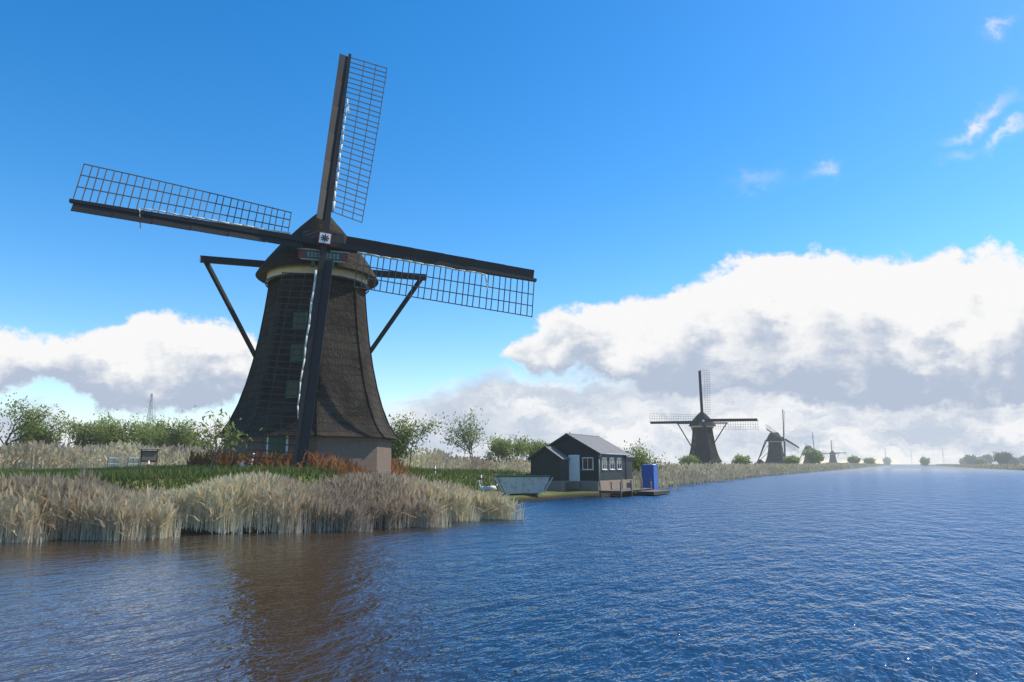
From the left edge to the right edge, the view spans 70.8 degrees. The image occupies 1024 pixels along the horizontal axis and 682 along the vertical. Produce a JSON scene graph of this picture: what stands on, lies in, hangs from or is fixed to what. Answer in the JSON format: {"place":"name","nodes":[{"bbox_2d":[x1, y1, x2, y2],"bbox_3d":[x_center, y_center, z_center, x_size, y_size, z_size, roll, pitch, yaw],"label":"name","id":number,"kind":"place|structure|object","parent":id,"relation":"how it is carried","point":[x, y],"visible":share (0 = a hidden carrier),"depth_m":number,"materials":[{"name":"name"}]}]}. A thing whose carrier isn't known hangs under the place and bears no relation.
{"place":"outdoors","nodes":[
{"label":"outdoors","id":0,"kind":"place"},
{"bbox_2d":[0,464,1023,681],"bbox_3d":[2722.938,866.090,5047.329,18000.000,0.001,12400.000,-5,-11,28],"label":"canal water","id":1,"kind":"structure","parent":0,"point":[902,573],"depth_m":13.46,"materials":[{"name":"blue liquid"}]},
{"bbox_2d":[0,0,1023,463],"label":"sky","id":2,"kind":"structure","parent":0,"point":[814,209],"materials":[{"name":"blue"}]},
{"bbox_2d":[47,464,1023,537],"bbox_3d":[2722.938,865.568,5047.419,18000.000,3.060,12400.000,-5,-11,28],"label":"terrain","id":3,"kind":"structure","parent":0,"point":[546,495],"depth_m":48.84,"materials":[{"name":"green plant"}]},
{"bbox_2d":[0,392,63,444],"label":"tree","id":4,"kind":"object","parent":3,"relation":"on","point":[28,415],"visible":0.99,"depth_m":57.08,"materials":[{"name":"green plant"}]},
{"bbox_2d":[11,405,84,446],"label":"tree","id":5,"kind":"object","parent":3,"relation":"on","point":[46,437],"visible":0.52,"depth_m":79.22,"materials":[{"name":"green plant"}]},
{"bbox_2d":[62,409,125,447],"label":"bush","id":6,"kind":"object","parent":3,"relation":"on","point":[83,435],"visible":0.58,"depth_m":84.97,"materials":[{"name":"green plant"}]},
{"bbox_2d":[107,457,141,466],"bbox_3d":[-30.791,9.870,57.537,1.500,1.125,4.700,2,-10,-13],"label":"footbridge railing","id":7,"kind":"object","parent":3,"relation":"on","point":[127,462],"visible":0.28,"depth_m":56.72,"materials":[{"name":"grey paint"}]},
{"bbox_2d":[87,412,167,448],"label":"bush","id":8,"kind":"object","parent":3,"relation":"on","point":[116,433],"visible":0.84,"depth_m":78.83,"materials":[{"name":"green plant"}]},
{"bbox_2d":[127,415,170,449],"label":"bush","id":9,"kind":"object","parent":3,"relation":"on","point":[156,445],"visible":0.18,"depth_m":91.76,"materials":[{"name":"green plant"}]},
{"bbox_2d":[143,393,155,423],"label":"lattice tower","id":10,"kind":"structure","parent":3,"relation":"on","point":[151,403],"depth_m":419.69,"materials":[{"name":"metal"}]},
{"bbox_2d":[138,448,160,465],"bbox_3d":[-27.623,9.087,54.758,1.500,1.891,0.450,7,-12,-36],"label":"notice board","id":11,"kind":"object","parent":3,"relation":"on","point":[145,456],"visible":0.83,"depth_m":54.77,"materials":[{"name":"brown wood"}]},
{"bbox_2d":[1,511,323,539],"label":"green reed shoots","id":12,"kind":"object","parent":3,"relation":"on","point":[176,520],"depth_m":23.98,"materials":[{"name":"green plant"}]},
{"bbox_2d":[143,415,205,448],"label":"bush","id":13,"kind":"object","parent":3,"relation":"on","point":[175,435],"visible":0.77,"depth_m":86.52,"materials":[{"name":"green plant"}]},
{"bbox_2d":[168,431,215,447],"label":"bush","id":14,"kind":"object","parent":3,"relation":"on","point":[201,446],"visible":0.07,"depth_m":97.99,"materials":[{"name":"green plant"}]},
{"bbox_2d":[182,406,264,470],"bbox_3d":[-14.016,4.783,34.418,3.573,3.342,3.544,8,-13,-39],"label":"tree","id":15,"kind":"object","parent":3,"relation":"on","point":[227,432],"visible":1,"depth_m":34.15,"materials":[{"name":"green plant"}]},
{"bbox_2d":[238,453,254,466],"bbox_3d":[-13.674,6.254,37.053,1.057,0.970,0.420,-2,-10,11],"label":"goose","id":16,"kind":"object","parent":3,"relation":"on","point":[242,464],"visible":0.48,"depth_m":36.93,"materials":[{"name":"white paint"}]},
{"bbox_2d":[0,495,525,543],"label":"reed stubs","id":17,"kind":"object","parent":3,"relation":"on","point":[41,535],"visible":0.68,"depth_m":25.45,"materials":[{"name":"beige plant"}]},
{"bbox_2d":[0,439,530,471],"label":"reed bed","id":18,"kind":"object","parent":3,"relation":"on","point":[33,454],"visible":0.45,"depth_m":59.49,"materials":[{"name":"beige plant"}]},
{"bbox_2d":[0,464,530,492],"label":"grass strip","id":19,"kind":"object","parent":3,"relation":"on","point":[167,473],"depth_m":34.19,"materials":[{"name":"green plant"}]},
{"bbox_2d":[0,466,536,542],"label":"reeds","id":20,"kind":"object","parent":3,"relation":"on","point":[90,496],"visible":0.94,"depth_m":25.76,"materials":[{"name":"beige plant"}]},
{"bbox_2d":[185,449,417,479],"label":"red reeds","id":21,"kind":"object","parent":3,"relation":"on","point":[207,460],"visible":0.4,"depth_m":37.47,"materials":[{"name":"brown plant"}]},
{"bbox_2d":[69,54,536,474],"bbox_3d":[-11.931,-5.048,41.713,19.916,26.322,19.473,-6,-11,30],"label":"windmill","id":22,"kind":"object","parent":3,"relation":"on","point":[310,386],"visible":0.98,"depth_m":41.09,"materials":[{"name":"wood"}]},
{"bbox_2d":[388,412,442,467],"bbox_3d":[-8.836,7.933,56.634,6.150,5.103,5.406,-5,-11,28],"label":"tree","id":23,"kind":"object","parent":3,"relation":"on","point":[405,434],"visible":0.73,"depth_m":56.67,"materials":[{"name":"green plant"}]},
{"bbox_2d":[439,406,488,458],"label":"tree","id":24,"kind":"object","parent":3,"relation":"on","point":[470,439],"visible":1,"depth_m":94.98,"materials":[{"name":"green plant"}]},
{"bbox_2d":[440,480,524,516],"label":"reeds","id":25,"kind":"object","parent":3,"relation":"on","point":[456,483],"visible":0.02,"depth_m":35.80,"materials":[{"name":"plant"}]},
{"bbox_2d":[477,480,490,491],"bbox_3d":[-1.980,10.338,50.941,1.057,0.970,0.420,4,-10,-21],"label":"goose","id":26,"kind":"object","parent":3,"relation":"on","point":[485,488],"visible":0.87,"depth_m":50.82,"materials":[{"name":"white paint"}]},
{"bbox_2d":[488,484,497,490],"bbox_3d":[-1.372,10.519,51.964,1.057,0.970,0.420,5,-11,-29],"label":"goose","id":27,"kind":"object","parent":3,"relation":"on","point":[493,488],"visible":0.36,"depth_m":51.78,"materials":[{"name":"white paint"}]},
{"bbox_2d":[481,431,534,463],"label":"bush","id":28,"kind":"object","parent":3,"relation":"on","point":[501,448],"visible":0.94,"depth_m":97.97,"materials":[{"name":"green plant"}]},
{"bbox_2d":[490,475,552,494],"bbox_3d":[0.684,10.118,50.621,4.142,1.330,2.020,2,-10,-11],"label":"waste skip","id":29,"kind":"object","parent":3,"relation":"on","point":[533,484],"visible":0.97,"depth_m":49.89,"materials":[{"name":"metal"}]},
{"bbox_2d":[511,436,549,466],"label":"bush","id":30,"kind":"object","parent":3,"relation":"on","point":[539,445],"visible":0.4,"depth_m":106.25,"materials":[{"name":"green plant"}]},
{"bbox_2d":[528,432,635,491],"bbox_3d":[6.225,10.345,61.644,5.920,5.100,10.500,-5,-11,28],"label":"cabin","id":31,"kind":"object","parent":3,"relation":"on","point":[569,461],"visible":0.97,"depth_m":58.21,"materials":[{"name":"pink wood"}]},
{"bbox_2d":[599,478,669,496],"bbox_3d":[9.741,11.900,56.590,3.300,2.190,7.591,-5,-11,28],"label":"dock","id":32,"kind":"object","parent":3,"relation":"on","point":[640,491],"depth_m":55.74,"materials":[{"name":"brown wood"}]},
{"bbox_2d":[622,436,666,476],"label":"shrub","id":33,"kind":"object","parent":3,"relation":"on","point":[638,461],"visible":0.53,"depth_m":71.76,"materials":[{"name":"green plant"}]},
{"bbox_2d":[641,463,657,489],"bbox_3d":[12.196,11.940,63.773,1.200,2.750,1.210,-5,-11,28],"label":"portable toilet","id":34,"kind":"object","parent":3,"relation":"on","point":[649,472],"visible":0.79,"depth_m":63.32,"materials":[{"name":"plastic"}]},
{"bbox_2d":[675,454,701,464],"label":"bush","id":35,"kind":"object","parent":3,"relation":"on","point":[688,459],"visible":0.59,"depth_m":142.44,"materials":[{"name":"green plant"}]},
{"bbox_2d":[650,370,757,465],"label":"windmill","id":36,"kind":"object","parent":3,"relation":"on","point":[702,444],"visible":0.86,"depth_m":195.76,"materials":[{"name":"wood"}]},
{"bbox_2d":[632,460,847,489],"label":"reed bank","id":37,"kind":"structure","parent":3,"relation":"on","point":[685,472],"depth_m":112.19,"materials":[{"name":"beige plant"}]},
{"bbox_2d":[731,452,751,464],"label":"bush","id":38,"kind":"object","parent":3,"relation":"on","point":[740,459],"visible":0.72,"depth_m":215.03,"materials":[{"name":"green plant"}]},
{"bbox_2d":[757,409,798,464],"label":"windmill","id":39,"kind":"object","parent":3,"relation":"on","point":[776,454],"visible":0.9,"depth_m":328.79,"materials":[{"name":"brick"}]},
{"bbox_2d":[783,454,800,463],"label":"bush","id":40,"kind":"object","parent":3,"relation":"on","point":[793,459],"visible":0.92,"depth_m":302.88,"materials":[{"name":"green plant"}]},
{"bbox_2d":[797,432,821,463],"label":"windmill","id":41,"kind":"object","parent":3,"relation":"on","point":[810,448],"visible":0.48,"depth_m":575.31,"materials":[{"name":"brick"}]},
{"bbox_2d":[801,448,824,463],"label":"bush","id":42,"kind":"object","parent":3,"relation":"on","point":[813,456],"visible":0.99,"depth_m":379.84,"materials":[{"name":"green plant"}]},
{"bbox_2d":[822,442,839,462],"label":"windmill","id":43,"kind":"object","parent":3,"relation":"on","point":[832,453],"visible":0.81,"depth_m":770.31,"materials":[{"name":"brick"}]},
{"bbox_2d":[821,462,885,468],"bbox_3d":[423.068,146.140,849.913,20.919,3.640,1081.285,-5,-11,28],"label":"reed bank","id":44,"kind":"structure","parent":3,"relation":"on","point":[854,465],"depth_m":480.92,"materials":[{"name":"beige plant"}]},
{"bbox_2d":[846,455,860,462],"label":"bush","id":45,"kind":"object","parent":3,"relation":"on","point":[854,459],"visible":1,"depth_m":622.76,"materials":[{"name":"green plant"}]},
{"bbox_2d":[861,457,876,464],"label":"bush","id":46,"kind":"object","parent":3,"relation":"on","point":[869,460],"visible":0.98,"depth_m":795.72,"materials":[{"name":"green plant"}]},
{"bbox_2d":[882,457,890,464],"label":"tree","id":47,"kind":"object","parent":3,"relation":"on","point":[886,460],"visible":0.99,"depth_m":1664.23,"materials":[{"name":"green plant"}]},
{"bbox_2d":[920,456,930,465],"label":"tree","id":48,"kind":"object","parent":3,"relation":"on","point":[924,460],"visible":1,"depth_m":1029.39,"materials":[{"name":"green plant"}]},
{"bbox_2d":[963,454,975,463],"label":"tree","id":49,"kind":"object","parent":3,"relation":"on","point":[966,458],"visible":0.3,"depth_m":1254.96,"materials":[{"name":"green plant"}]},
{"bbox_2d":[968,457,976,463],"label":"tree","id":50,"kind":"object","parent":3,"relation":"on","point":[971,459],"visible":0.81,"depth_m":1105.61,"materials":[{"name":"green plant"}]},
{"bbox_2d":[935,463,1023,469],"bbox_3d":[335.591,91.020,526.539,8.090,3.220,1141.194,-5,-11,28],"label":"reeds","id":51,"kind":"object","parent":3,"relation":"on","point":[1003,466],"visible":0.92,"depth_m":406.16,"materials":[{"name":"beige plant"}]},
{"bbox_2d":[975,457,985,463],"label":"tree","id":52,"kind":"object","parent":3,"relation":"on","point":[978,460],"visible":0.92,"depth_m":922.67,"materials":[{"name":"green plant"}]},
{"bbox_2d":[980,454,995,463],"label":"tree","id":53,"kind":"object","parent":3,"relation":"on","point":[989,458],"visible":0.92,"depth_m":1295.57,"materials":[{"name":"green plant"}]},
{"bbox_2d":[992,451,1014,463],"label":"tree","id":54,"kind":"object","parent":3,"relation":"on","point":[1001,458],"visible":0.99,"depth_m":855.39,"materials":[{"name":"green plant"}]},
{"bbox_2d":[1009,457,1019,464],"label":"tree","id":55,"kind":"object","parent":3,"relation":"on","point":[1016,461],"visible":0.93,"depth_m":1005.50,"materials":[{"name":"green plant"}]},
{"bbox_2d":[1018,455,1023,463],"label":"tree","id":56,"kind":"object","parent":3,"relation":"on","point":[1021,459],"visible":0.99,"depth_m":1242.75,"materials":[{"name":"green plant"}]}
]}

